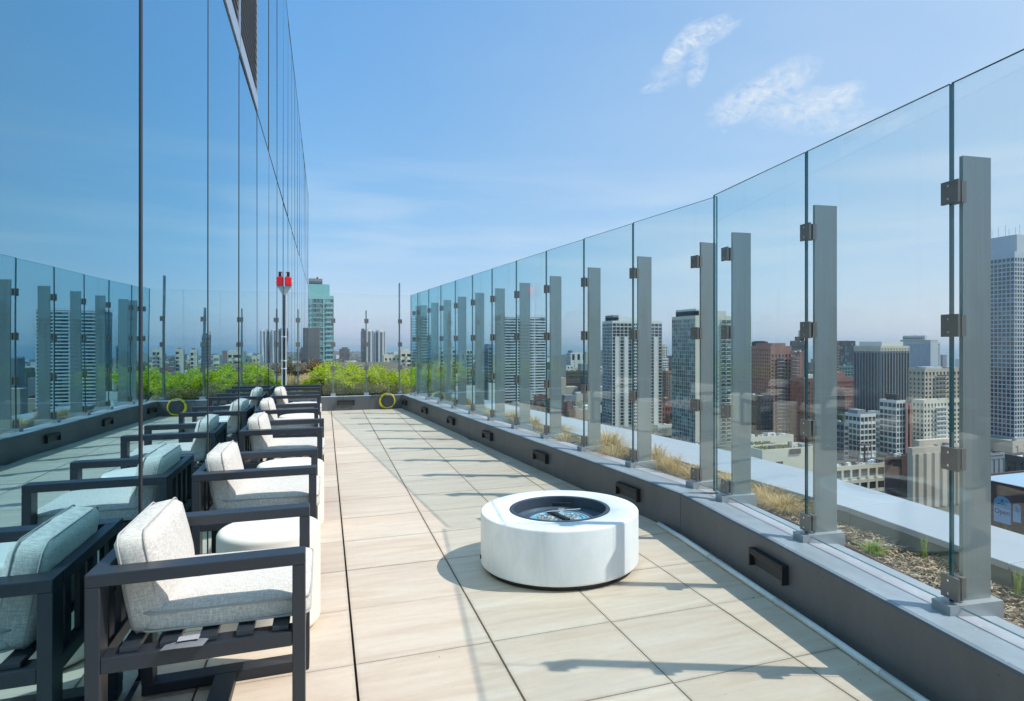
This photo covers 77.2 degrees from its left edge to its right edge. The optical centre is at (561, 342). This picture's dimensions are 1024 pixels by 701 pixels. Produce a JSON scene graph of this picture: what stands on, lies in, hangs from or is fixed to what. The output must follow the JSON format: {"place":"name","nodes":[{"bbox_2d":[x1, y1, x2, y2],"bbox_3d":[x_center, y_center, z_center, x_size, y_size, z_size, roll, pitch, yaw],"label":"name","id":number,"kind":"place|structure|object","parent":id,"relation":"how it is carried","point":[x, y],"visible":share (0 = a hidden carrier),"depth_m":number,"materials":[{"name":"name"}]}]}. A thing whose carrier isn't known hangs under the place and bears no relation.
{"place":"outdoors","nodes":[
{"label":"outdoors","id":0,"kind":"place"},
{"bbox_2d":[308,277,333,367],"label":"glass tower","id":1,"kind":"structure","parent":0,"point":[320,306],"depth_m":455.21,"materials":[{"name":"glass"}]},
{"bbox_2d":[339,347,349,361],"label":"brick tower","id":2,"kind":"structure","parent":0,"point":[344,353],"depth_m":1705.48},
{"bbox_2d":[456,385,474,396],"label":"building","id":3,"kind":"structure","parent":0,"point":[468,390],"depth_m":525.63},
{"bbox_2d":[488,382,494,401],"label":"building","id":4,"kind":"structure","parent":0,"point":[489,391],"depth_m":561.33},
{"bbox_2d":[530,399,548,412],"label":"building","id":5,"kind":"structure","parent":0,"point":[538,405],"depth_m":564.12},
{"bbox_2d":[567,408,587,420],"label":"building","id":6,"kind":"structure","parent":0,"point":[576,413],"depth_m":452.57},
{"bbox_2d":[334,344,958,366],"bbox_3d":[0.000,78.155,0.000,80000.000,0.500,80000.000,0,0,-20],"label":"lake water","id":7,"kind":"structure","parent":0,"point":[578,348],"depth_m":8110.98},
{"bbox_2d":[286,0,1023,343],"label":"sky","id":8,"kind":"structure","parent":0,"point":[444,141],"materials":[{"name":"blue"}]},
{"bbox_2d":[336,352,1008,514],"bbox_3d":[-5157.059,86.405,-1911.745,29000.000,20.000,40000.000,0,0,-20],"label":"ground","id":9,"kind":"structure","parent":0,"point":[668,432],"depth_m":460.29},
{"bbox_2d":[0,0,307,700],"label":"glass facade building","id":10,"kind":"structure","parent":9,"relation":"on","point":[153,217],"depth_m":2.44,"materials":[{"name":"blue"}]},
{"bbox_2d":[361,328,363,361],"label":"slab building","id":11,"kind":"structure","parent":9,"relation":"on","point":[362,344],"depth_m":1041.21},
{"bbox_2d":[364,330,373,361],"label":"round tower","id":12,"kind":"structure","parent":9,"relation":"on","point":[370,348],"depth_m":1052.27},
{"bbox_2d":[297,362,457,396],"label":"terrace building","id":13,"kind":"structure","parent":9,"relation":"on","point":[391,365],"depth_m":34.21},
{"bbox_2d":[308,328,321,364],"bbox_3d":[-15.114,0.250,38.657,1.130,2.190,3.400,0,0,-20],"label":"mechanical enclosure","id":14,"kind":"object","parent":13,"relation":"on","point":[314,343],"visible":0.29,"depth_m":37.29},
{"bbox_2d":[301,357,328,377],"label":"russet shrub","id":15,"kind":"object","parent":13,"relation":"on","point":[311,365],"visible":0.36,"depth_m":20.32,"materials":[{"name":"brown plant"}]},
{"bbox_2d":[309,379,342,395],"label":"shrub","id":16,"kind":"object","parent":13,"relation":"on","point":[324,390],"visible":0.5,"depth_m":13.90,"materials":[{"name":"green plant"}]},
{"bbox_2d":[307,359,353,384],"bbox_3d":[-5.444,0.870,14.956,1.182,0.979,1.169,0,0,41],"label":"leafy shrub","id":17,"kind":"object","parent":13,"relation":"on","point":[321,374],"visible":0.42,"depth_m":14.81,"materials":[{"name":"green plant"}]},
{"bbox_2d":[322,370,360,390],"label":"leafy shrub","id":18,"kind":"object","parent":13,"relation":"on","point":[341,379],"visible":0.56,"depth_m":14.34,"materials":[{"name":"green plant"}]},
{"bbox_2d":[328,384,361,395],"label":"shrub","id":19,"kind":"object","parent":13,"relation":"on","point":[343,391],"visible":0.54,"depth_m":13.95,"materials":[{"name":"green plant"}]},
{"bbox_2d":[288,394,410,411],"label":"parapet wall","id":20,"kind":"structure","parent":13,"relation":"on","point":[362,402],"depth_m":13.32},
{"bbox_2d":[293,283,402,395],"bbox_3d":[-4.485,-0.045,13.610,2.458,2.500,0.270,0,0,-20],"label":"glass fence","id":21,"kind":"object","parent":20,"relation":"on","point":[366,344],"visible":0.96,"depth_m":13.64,"materials":[{"name":"clear"}]},
{"bbox_2d":[335,361,369,387],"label":"leafy shrub","id":22,"kind":"object","parent":13,"relation":"on","point":[355,371],"visible":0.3,"depth_m":14.98,"materials":[{"name":"green plant"}]},
{"bbox_2d":[347,381,380,394],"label":"shrub","id":23,"kind":"object","parent":13,"relation":"on","point":[361,389],"visible":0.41,"depth_m":14.21,"materials":[{"name":"green plant"}]},
{"bbox_2d":[359,363,398,388],"bbox_3d":[-4.389,0.918,15.132,1.064,0.881,1.052,0,0,42],"label":"leafy shrub","id":24,"kind":"object","parent":13,"relation":"on","point":[374,375],"visible":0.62,"depth_m":14.92,"materials":[{"name":"green plant"}]},
{"bbox_2d":[368,382,392,394],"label":"shrub","id":25,"kind":"object","parent":13,"relation":"on","point":[380,391],"visible":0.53,"depth_m":14.21,"materials":[{"name":"green plant"}]},
{"bbox_2d":[383,382,410,394],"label":"shrub","id":26,"kind":"object","parent":13,"relation":"on","point":[396,388],"visible":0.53,"depth_m":14.44,"materials":[{"name":"green plant"}]},
{"bbox_2d":[382,368,415,393],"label":"leafy shrub","id":27,"kind":"object","parent":13,"relation":"on","point":[406,380],"visible":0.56,"depth_m":15.01,"materials":[{"name":"green plant"}]},
{"bbox_2d":[403,365,441,390],"bbox_3d":[-3.494,0.918,16.084,1.064,0.881,1.052,0,0,-9],"label":"leafy shrub","id":28,"kind":"object","parent":13,"relation":"on","point":[411,371],"visible":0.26,"depth_m":15.97,"materials":[{"name":"green plant"}]},
{"bbox_2d":[130,408,929,700],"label":"terrace floor","id":29,"kind":"structure","parent":13,"relation":"on","point":[412,589],"depth_m":3.25,"materials":[{"name":"tile"}]},
{"bbox_2d":[84,497,313,700],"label":"lounge chair","id":30,"kind":"object","parent":29,"relation":"on","point":[156,571],"visible":1,"depth_m":2.13,"materials":[{"name":"fabric"}]},
{"bbox_2d":[192,440,319,554],"bbox_3d":[-1.795,1.004,3.846,0.638,0.794,0.720,0,0,-20],"label":"lounge chair","id":31,"kind":"object","parent":29,"relation":"on","point":[222,478],"visible":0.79,"depth_m":3.60,"materials":[{"name":"fabric"}]},
{"bbox_2d":[216,516,320,632],"bbox_3d":[-1.445,1.151,3.165,0.470,0.496,0.470,0,0,-20],"label":"side table","id":32,"kind":"object","parent":29,"relation":"on","point":[258,534],"visible":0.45,"depth_m":3.06,"materials":[{"name":"white"}]},
{"bbox_2d":[239,411,325,468],"bbox_3d":[-2.379,1.004,5.512,0.638,0.794,0.720,0,0,-19],"label":"lounge chair","id":33,"kind":"object","parent":29,"relation":"on","point":[256,432],"visible":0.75,"depth_m":5.26,"materials":[{"name":"fabric"}]},
{"bbox_2d":[254,397,318,460],"bbox_3d":[-2.999,1.004,7.020,0.638,0.794,0.720,0,0,-21],"label":"lounge chair","id":34,"kind":"object","parent":29,"relation":"on","point":[268,406],"visible":0.46,"depth_m":6.76,"materials":[{"name":"fabric"}]},
{"bbox_2d":[284,272,292,391],"bbox_3d":[-5.178,0.037,12.105,0.153,2.735,0.120,0,0,-20],"label":"beacon post","id":35,"kind":"object","parent":29,"relation":"on","point":[288,282],"visible":0.91,"depth_m":12.06,"materials":[{"name":"metal"}]},
{"bbox_2d":[257,457,323,524],"bbox_3d":[-2.046,1.151,4.830,0.470,0.496,0.470,0,0,-20],"label":"side table","id":36,"kind":"object","parent":29,"relation":"on","point":[293,461],"visible":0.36,"depth_m":4.82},
{"bbox_2d":[270,386,321,417],"bbox_3d":[-3.655,1.004,8.820,0.638,0.794,0.720,0,0,-20],"label":"lounge chair","id":37,"kind":"object","parent":29,"relation":"on","point":[280,395],"visible":0.38,"depth_m":8.56,"materials":[{"name":"fabric"}]},
{"bbox_2d":[279,413,318,456],"bbox_3d":[-3.277,1.151,7.978,0.470,0.496,0.470,0,0,-20],"label":"side table","id":38,"kind":"object","parent":29,"relation":"on","point":[298,415],"visible":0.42,"depth_m":7.90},
{"bbox_2d":[281,384,320,417],"bbox_3d":[-4.198,1.053,10.261,0.620,0.696,0.720,0,0,-20],"label":"lounge chair","id":39,"kind":"object","parent":29,"relation":"on","point":[301,387],"visible":0.27,"depth_m":10.40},
{"bbox_2d":[480,490,638,590],"bbox_3d":[-0.014,1.227,4.075,0.998,0.348,0.998,0,0,0],"label":"fire pit","id":40,"kind":"object","parent":29,"relation":"on","point":[558,540],"visible":1,"depth_m":3.70,"materials":[{"name":"white concrete"}]},
{"bbox_2d":[657,522,928,700],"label":"conduit pipe","id":41,"kind":"object","parent":29,"relation":"on","point":[911,693],"visible":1,"depth_m":3.12,"materials":[{"name":"grey plastic"}]},
{"bbox_2d":[402,394,1023,700],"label":"parapet wall","id":42,"kind":"structure","parent":13,"relation":"on","point":[907,634],"depth_m":3.20,"materials":[{"name":"concrete"}]},
{"bbox_2d":[533,450,547,463],"bbox_3d":[-0.234,1.247,6.971,0.042,0.104,0.336,0,0,-26],"label":"step light","id":43,"kind":"object","parent":42,"relation":"attached to","point":[540,455],"visible":1,"depth_m":6.96,"materials":[{"name":"metal"}]},
{"bbox_2d":[615,481,639,502],"bbox_3d":[0.550,1.247,5.342,0.042,0.104,0.336,0,0,-26],"label":"step light","id":44,"kind":"object","parent":42,"relation":"attached to","point":[627,490],"visible":1,"depth_m":5.34,"materials":[{"name":"metal"}]},
{"bbox_2d":[410,49,1023,638],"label":"glass fence","id":45,"kind":"object","parent":42,"relation":"on","point":[966,591],"visible":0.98,"depth_m":3.66,"materials":[{"name":"clear"}]},
{"bbox_2d":[469,410,1023,627],"bbox_3d":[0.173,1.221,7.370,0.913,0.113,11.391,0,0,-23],"label":"wood mulch","id":46,"kind":"object","parent":42,"relation":"in","point":[906,558],"visible":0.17,"depth_m":3.51,"materials":[{"name":"wood"}]},
{"bbox_2d":[503,408,518,424],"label":"grass clump","id":47,"kind":"object","parent":46,"relation":"on","point":[511,415],"visible":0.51,"depth_m":9.26,"materials":[{"name":"plant"}]},
{"bbox_2d":[530,415,544,431],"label":"grass clump","id":48,"kind":"object","parent":46,"relation":"on","point":[533,421],"visible":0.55,"depth_m":8.66,"materials":[{"name":"plant"}]},
{"bbox_2d":[532,422,581,435],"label":"grass clump","id":49,"kind":"object","parent":46,"relation":"on","point":[563,429],"visible":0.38,"depth_m":8.01,"materials":[{"name":"plant"}]},
{"bbox_2d":[554,431,578,442],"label":"grass clump","id":50,"kind":"object","parent":46,"relation":"on","point":[566,438],"visible":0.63,"depth_m":7.40,"materials":[{"name":"plant"}]},
{"bbox_2d":[573,427,636,448],"bbox_3d":[0.480,1.080,6.909,0.836,0.311,0.825,0,0,7],"label":"grass clump","id":51,"kind":"object","parent":46,"relation":"on","point":[606,439],"visible":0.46,"depth_m":6.84,"materials":[{"name":"plant"}]},
{"bbox_2d":[594,440,634,459],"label":"grass clump","id":52,"kind":"object","parent":46,"relation":"on","point":[619,452],"visible":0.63,"depth_m":6.55,"materials":[{"name":"plant"}]},
{"bbox_2d":[652,443,672,470],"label":"grass clump","id":53,"kind":"object","parent":46,"relation":"on","point":[656,454],"visible":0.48,"depth_m":6.10,"materials":[{"name":"plant"}]},
{"bbox_2d":[648,452,696,477],"bbox_3d":[0.984,1.111,5.710,0.528,0.249,0.535,0,0,-28],"label":"grass clump","id":54,"kind":"object","parent":46,"relation":"on","point":[669,465],"visible":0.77,"depth_m":5.67,"materials":[{"name":"plant"}]},
{"bbox_2d":[666,462,727,480],"bbox_3d":[1.177,1.137,5.471,0.770,0.196,0.744,0,0,28],"label":"grass clump","id":55,"kind":"object","parent":46,"relation":"on","point":[687,473],"visible":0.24,"depth_m":5.49,"materials":[{"name":"plant"}]},
{"bbox_2d":[751,483,808,507],"bbox_3d":[1.539,1.154,4.812,0.725,0.161,0.701,0,0,-1],"label":"grass clump","id":56,"kind":"object","parent":46,"relation":"on","point":[761,493],"visible":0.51,"depth_m":4.80,"materials":[{"name":"plant"}]},
{"bbox_2d":[753,492,812,515],"bbox_3d":[1.576,1.160,4.556,0.613,0.150,0.634,0,0,44],"label":"grass clump","id":57,"kind":"object","parent":46,"relation":"on","point":[782,507],"visible":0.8,"depth_m":4.52,"materials":[{"name":"plant"}]},
{"bbox_2d":[722,492,1023,628],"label":"drip line","id":58,"kind":"object","parent":46,"relation":"on","point":[846,545],"visible":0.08,"depth_m":3.64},
{"bbox_2d":[853,540,892,556],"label":"grass tuft","id":59,"kind":"object","parent":46,"relation":"on","point":[871,549],"visible":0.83,"depth_m":3.63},
{"bbox_2d":[918,536,929,560],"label":"grass tuft","id":60,"kind":"object","parent":46,"relation":"on","point":[924,550],"visible":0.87,"depth_m":3.59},
{"bbox_2d":[1012,567,1022,599],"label":"grass tuft","id":61,"kind":"object","parent":46,"relation":"on","point":[1017,585],"visible":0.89,"depth_m":3.07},
{"bbox_2d":[749,547,788,585],"bbox_3d":[1.150,1.247,3.575,0.042,0.104,0.336,0,0,-14],"label":"step light","id":62,"kind":"object","parent":42,"relation":"attached to","point":[771,565],"visible":1,"depth_m":3.55,"materials":[{"name":"metal"}]},
{"bbox_2d":[451,394,1023,592],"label":"parapet coping","id":63,"kind":"object","parent":13,"relation":"on","point":[905,522],"visible":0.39,"depth_m":4.29,"materials":[{"name":"concrete"}]},
{"bbox_2d":[374,330,385,361],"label":"round tower","id":64,"kind":"structure","parent":9,"relation":"on","point":[379,343],"depth_m":1059.98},
{"bbox_2d":[382,354,398,362],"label":"apartment block","id":65,"kind":"structure","parent":9,"relation":"on","point":[390,358],"depth_m":482.71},
{"bbox_2d":[398,349,411,366],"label":"apartment block","id":66,"kind":"structure","parent":9,"relation":"on","point":[406,357],"depth_m":471.44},
{"bbox_2d":[451,347,454,379],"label":"apartment slab","id":67,"kind":"structure","parent":9,"relation":"on","point":[452,362],"depth_m":601.01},
{"bbox_2d":[466,348,471,384],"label":"apartment slab","id":68,"kind":"structure","parent":9,"relation":"on","point":[468,365],"depth_m":601.57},
{"bbox_2d":[484,344,491,399],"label":"office tower","id":69,"kind":"structure","parent":9,"relation":"on","point":[487,360],"depth_m":624.26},
{"bbox_2d":[505,315,545,404],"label":"balcony tower","id":70,"kind":"structure","parent":9,"relation":"on","point":[537,353],"depth_m":700.41,"materials":[{"name":"concrete"}]},
{"bbox_2d":[561,399,572,416],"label":"brick block","id":71,"kind":"structure","parent":9,"relation":"on","point":[566,405],"depth_m":524.28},
{"bbox_2d":[566,370,582,391],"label":"office block","id":72,"kind":"structure","parent":9,"relation":"on","point":[572,377],"depth_m":884.04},
{"bbox_2d":[566,350,582,367],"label":"blank block","id":73,"kind":"structure","parent":9,"relation":"on","point":[574,359],"depth_m":1104.85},
{"bbox_2d":[334,351,848,420],"bbox_3d":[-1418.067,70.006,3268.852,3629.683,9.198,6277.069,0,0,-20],"label":"distant trees","id":74,"kind":"object","parent":9,"relation":"on","point":[840,414],"visible":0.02,"depth_m":756.10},
{"bbox_2d":[602,315,661,426],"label":"ribbed tower","id":75,"kind":"structure","parent":9,"relation":"on","point":[616,373],"depth_m":578.42,"materials":[{"name":"concrete"}]},
{"bbox_2d":[334,350,958,412],"bbox_3d":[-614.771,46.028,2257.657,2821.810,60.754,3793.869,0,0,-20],"label":"distant city","id":76,"kind":"object","parent":9,"relation":"on","point":[570,393],"visible":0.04,"depth_m":860.39,"materials":[{"name":"concrete"}]},
{"bbox_2d":[662,368,671,396],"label":"apartment block","id":77,"kind":"structure","parent":9,"relation":"on","point":[666,374],"depth_m":761.97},
{"bbox_2d":[662,403,671,423],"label":"brick loft","id":78,"kind":"structure","parent":9,"relation":"on","point":[666,409],"depth_m":601.98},
{"bbox_2d":[751,394,772,434],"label":"dark block","id":79,"kind":"structure","parent":9,"relation":"on","point":[761,413],"depth_m":507.88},
{"bbox_2d":[790,330,804,377],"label":"stone tower","id":80,"kind":"structure","parent":9,"relation":"on","point":[797,343],"depth_m":826.46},
{"bbox_2d":[790,377,812,441],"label":"brick block","id":81,"kind":"structure","parent":9,"relation":"on","point":[797,399],"depth_m":495.60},
{"bbox_2d":[837,372,853,410],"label":"brick hotel","id":82,"kind":"structure","parent":9,"relation":"on","point":[845,393],"depth_m":645.26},
{"bbox_2d":[839,365,852,376],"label":"copper roof building","id":83,"kind":"structure","parent":9,"relation":"on","point":[847,370],"depth_m":744.49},
{"bbox_2d":[839,340,854,376],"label":"glass office","id":84,"kind":"structure","parent":9,"relation":"on","point":[846,352],"depth_m":804.67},
{"bbox_2d":[868,410,879,452],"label":"loft building","id":85,"kind":"structure","parent":9,"relation":"on","point":[877,413],"depth_m":441.12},
{"bbox_2d":[854,342,909,412],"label":"office slab","id":86,"kind":"structure","parent":9,"relation":"on","point":[880,370],"depth_m":609.36,"materials":[{"name":"concrete"}]},
{"bbox_2d":[863,353,864,409],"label":"window","id":87,"kind":"structure","parent":86,"relation":"in","point":[863,353],"depth_m":618.44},
{"bbox_2d":[866,353,867,412],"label":"window","id":88,"kind":"structure","parent":86,"relation":"in","point":[866,353],"depth_m":614.98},
{"bbox_2d":[869,353,870,410],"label":"window","id":89,"kind":"structure","parent":86,"relation":"in","point":[869,353],"depth_m":612.13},
{"bbox_2d":[872,353,873,409],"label":"window","id":90,"kind":"structure","parent":86,"relation":"in","point":[872,353],"depth_m":608.78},
{"bbox_2d":[875,353,876,410],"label":"window","id":91,"kind":"structure","parent":86,"relation":"in","point":[875,353],"depth_m":605.00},
{"bbox_2d":[878,353,879,410],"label":"window","id":92,"kind":"structure","parent":86,"relation":"in","point":[878,353],"depth_m":602.20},
{"bbox_2d":[901,353,902,399],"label":"window","id":93,"kind":"structure","parent":86,"relation":"in","point":[901,353],"depth_m":609.67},
{"bbox_2d":[904,353,905,399],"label":"window","id":94,"kind":"structure","parent":86,"relation":"in","point":[904,353],"depth_m":610.87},
{"bbox_2d":[880,393,905,454],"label":"loft building","id":95,"kind":"structure","parent":9,"relation":"on","point":[892,422],"depth_m":427.98,"materials":[{"name":"concrete"}]},
{"bbox_2d":[905,400,911,452],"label":"brown block","id":96,"kind":"structure","parent":9,"relation":"on","point":[908,423],"depth_m":425.83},
{"bbox_2d":[900,335,939,367],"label":"apartment tower","id":97,"kind":"structure","parent":9,"relation":"on","point":[923,351],"depth_m":832.83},
{"bbox_2d":[991,451,1004,472],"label":"parking structure","id":98,"kind":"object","parent":9,"relation":"on","point":[998,462],"visible":0.21,"depth_m":339.79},
{"bbox_2d":[991,436,1023,452],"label":"podium","id":99,"kind":"object","parent":9,"relation":"on","point":[1009,445],"visible":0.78,"depth_m":445.26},
{"bbox_2d":[1005,452,1023,471],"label":"building","id":100,"kind":"structure","parent":9,"relation":"on","point":[1014,461],"depth_m":252.55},
{"bbox_2d":[672,308,730,443],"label":"glass tower","id":101,"kind":"structure","parent":0,"point":[685,377],"depth_m":482.07,"materials":[{"name":"glass"}]},
{"bbox_2d":[751,343,790,433],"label":"brick tower","id":102,"kind":"structure","parent":0,"point":[770,368],"depth_m":532.79,"materials":[{"name":"brick"}]},
{"bbox_2d":[751,432,793,444],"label":"cream building","id":103,"kind":"structure","parent":0,"point":[773,437],"depth_m":305.63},
{"bbox_2d":[751,441,812,471],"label":"cream building","id":104,"kind":"structure","parent":0,"point":[773,454],"depth_m":239.91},
{"bbox_2d":[751,441,794,449],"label":"roof planting","id":105,"kind":"object","parent":104,"relation":"on","point":[777,446],"visible":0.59,"depth_m":247.13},
{"bbox_2d":[791,350,802,377],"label":"brick tower","id":106,"kind":"structure","parent":0,"point":[796,363],"depth_m":532.79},
{"bbox_2d":[837,420,848,459],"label":"loft building","id":107,"kind":"structure","parent":0,"point":[842,440],"depth_m":416.35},
{"bbox_2d":[845,408,875,458],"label":"loft building","id":108,"kind":"structure","parent":0,"point":[862,425],"depth_m":422.67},
{"bbox_2d":[837,458,884,492],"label":"white roof building","id":109,"kind":"structure","parent":0,"point":[870,474],"depth_m":307.07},
{"bbox_2d":[857,443,871,462],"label":"water tank stand","id":110,"kind":"object","parent":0,"point":[865,445],"visible":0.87,"depth_m":328.80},
{"bbox_2d":[885,452,906,499],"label":"brown building","id":111,"kind":"structure","parent":0,"point":[896,474],"depth_m":302.70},
{"bbox_2d":[907,437,958,507],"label":"beige building","id":112,"kind":"structure","parent":0,"point":[927,480],"depth_m":294.31,"materials":[{"name":"concrete"}]},
{"bbox_2d":[908,366,958,400],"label":"apartment tower","id":113,"kind":"structure","parent":0,"point":[925,382],"depth_m":451.26,"materials":[{"name":"concrete"}]},
{"bbox_2d":[912,398,958,446],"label":"apartment tower","id":114,"kind":"structure","parent":0,"point":[930,418],"depth_m":432.66,"materials":[{"name":"concrete"}]},
{"bbox_2d":[991,225,1023,438],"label":"grid tower","id":115,"kind":"structure","parent":0,"point":[1007,336],"depth_m":460.37,"materials":[{"name":"concrete"}]},
{"bbox_2d":[991,470,1023,533],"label":"building","id":116,"kind":"structure","parent":0,"point":[1009,486],"depth_m":110.32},
{"bbox_2d":[994,496,1010,524],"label":"arch sign","id":117,"kind":"object","parent":116,"relation":"attached to","point":[1002,509],"visible":1,"depth_m":109.88,"materials":[{"name":"blue metal"}]},
{"bbox_2d":[1013,504,1020,522],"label":"arch sign","id":118,"kind":"object","parent":116,"relation":"attached to","point":[1016,512],"visible":1,"depth_m":107.50,"materials":[{"name":"blue metal"}]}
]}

